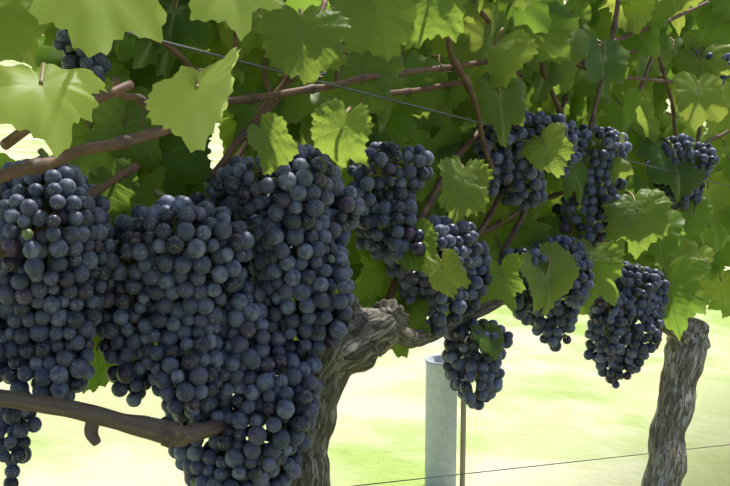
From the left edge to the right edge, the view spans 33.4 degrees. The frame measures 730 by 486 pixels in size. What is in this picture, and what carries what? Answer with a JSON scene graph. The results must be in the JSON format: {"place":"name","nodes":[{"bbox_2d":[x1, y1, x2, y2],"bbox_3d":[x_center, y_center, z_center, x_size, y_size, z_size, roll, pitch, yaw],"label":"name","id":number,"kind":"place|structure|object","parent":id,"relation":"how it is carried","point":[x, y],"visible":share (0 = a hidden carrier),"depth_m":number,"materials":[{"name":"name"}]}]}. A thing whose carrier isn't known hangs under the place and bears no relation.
{"place":"outdoors","nodes":[
{"label":"outdoors","id":0,"kind":"place"},
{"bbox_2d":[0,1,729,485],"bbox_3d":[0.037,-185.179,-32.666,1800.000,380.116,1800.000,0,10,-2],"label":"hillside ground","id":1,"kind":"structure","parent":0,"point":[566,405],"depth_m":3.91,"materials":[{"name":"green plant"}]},
{"bbox_2d":[0,0,711,485],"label":"vine","id":2,"kind":"object","parent":1,"relation":"on","point":[307,45],"depth_m":1.13,"materials":[{"name":"green plant"}]},
{"bbox_2d":[0,0,282,157],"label":"vine leaves","id":3,"kind":"object","parent":2,"relation":"attached to","point":[50,104],"visible":1,"depth_m":0.67,"materials":[{"name":"green plant"}]},
{"bbox_2d":[0,0,729,348],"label":"vine branches","id":4,"kind":"object","parent":2,"relation":"attached to","point":[40,166],"visible":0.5,"depth_m":1.16,"materials":[{"name":"brown wood"}]},
{"bbox_2d":[0,0,729,368],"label":"grape leaves","id":5,"kind":"object","parent":1,"relation":"on","point":[558,38],"visible":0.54,"depth_m":1.50,"materials":[{"name":"green plant"}]},
{"bbox_2d":[0,391,41,485],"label":"grape cluster","id":6,"kind":"object","parent":5,"relation":"hanging from","point":[16,426],"visible":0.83,"depth_m":0.98,"materials":[{"name":"food"}]},
{"bbox_2d":[0,148,118,399],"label":"grape cluster","id":7,"kind":"object","parent":5,"relation":"hanging from","point":[48,316],"visible":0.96,"depth_m":0.97,"materials":[{"name":"blue food"}]},
{"bbox_2d":[53,29,114,95],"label":"grape cluster","id":8,"kind":"object","parent":5,"relation":"attached to","point":[98,64],"visible":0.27,"depth_m":1.07,"materials":[{"name":"blue food"}]},
{"bbox_2d":[95,189,269,423],"bbox_3d":[-0.159,0.056,1.049,0.150,0.198,0.110,3,10,17],"label":"grape cluster","id":9,"kind":"object","parent":5,"relation":"hanging from","point":[179,296],"visible":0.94,"depth_m":1.02,"materials":[{"name":"food"}]},
{"bbox_2d":[161,335,322,485],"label":"grape cluster","id":10,"kind":"object","parent":5,"relation":"attached to","point":[231,455],"visible":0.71,"depth_m":1.04,"materials":[{"name":"food"}]},
{"bbox_2d":[189,139,364,372],"bbox_3d":[-0.082,0.005,1.119,0.165,0.204,0.148,0,10,-2],"label":"grape cluster","id":11,"kind":"object","parent":5,"relation":"hanging from","point":[308,206],"visible":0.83,"depth_m":1.06,"materials":[{"name":"blue food"}]},
{"bbox_2d":[347,141,433,264],"bbox_3d":[0.026,-0.042,1.260,0.091,0.128,0.092,0,10,-2],"label":"grape cluster","id":12,"kind":"object","parent":5,"relation":"attached to","point":[386,157],"visible":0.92,"depth_m":1.23,"materials":[{"name":"blue food"}]},
{"bbox_2d":[380,215,492,336],"bbox_3d":[0.071,0.031,1.314,0.102,0.130,0.179,4,11,21],"label":"grape cluster","id":13,"kind":"object","parent":5,"relation":"attached to","point":[461,237],"visible":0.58,"depth_m":1.27,"materials":[{"name":"blue food"}]},
{"bbox_2d":[472,110,581,210],"bbox_3d":[0.201,-0.105,1.493,0.224,0.123,0.114,-8,13,-39],"label":"grape cluster","id":14,"kind":"object","parent":5,"relation":"attached to","point":[509,175],"visible":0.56,"depth_m":1.44,"materials":[{"name":"food"}]},
{"bbox_2d":[498,234,594,351],"bbox_3d":[0.227,0.068,1.521,0.106,0.149,0.175,4,11,23],"label":"grape cluster","id":15,"kind":"object","parent":5,"relation":"on","point":[561,314],"visible":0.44,"depth_m":1.52,"materials":[{"name":"blue food"}]},
{"bbox_2d":[551,124,631,247],"bbox_3d":[0.306,-0.077,1.643,0.109,0.170,0.113,0,10,-2],"label":"grape cluster","id":16,"kind":"object","parent":5,"relation":"hanging from","point":[611,142],"visible":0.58,"depth_m":1.61,"materials":[{"name":"blue food"}]},
{"bbox_2d":[583,261,669,388],"bbox_3d":[0.369,0.119,1.712,0.100,0.180,0.169,4,11,21],"label":"grape cluster","id":17,"kind":"object","parent":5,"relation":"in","point":[609,334],"visible":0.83,"depth_m":1.69,"materials":[{"name":"food"}]},
{"bbox_2d":[644,133,719,210],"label":"grape cluster","id":18,"kind":"object","parent":5,"relation":"on","point":[709,159],"visible":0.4,"depth_m":1.86,"materials":[{"name":"blue food"}]},
{"bbox_2d":[695,47,729,84],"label":"grape cluster","id":19,"kind":"object","parent":5,"relation":"attached to","point":[709,56],"visible":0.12,"depth_m":2.00,"materials":[{"name":"blue food"}]},
{"bbox_2d":[124,31,729,485],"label":"trellis wires","id":20,"kind":"object","parent":1,"relation":"on","point":[424,109],"visible":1,"depth_m":1.27,"materials":[{"name":"metal"}]},
{"bbox_2d":[425,337,466,485],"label":"vine shelter tube","id":21,"kind":"object","parent":1,"relation":"on","point":[440,424],"visible":0.69,"depth_m":3.25,"materials":[{"name":"plastic"}]},
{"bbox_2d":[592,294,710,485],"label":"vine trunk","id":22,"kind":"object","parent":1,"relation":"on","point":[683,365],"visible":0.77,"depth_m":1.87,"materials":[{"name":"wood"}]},
{"bbox_2d":[441,317,512,409],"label":"grape cluster","id":23,"kind":"object","parent":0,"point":[485,371],"visible":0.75,"depth_m":1.36,"materials":[{"name":"food"}]}
]}

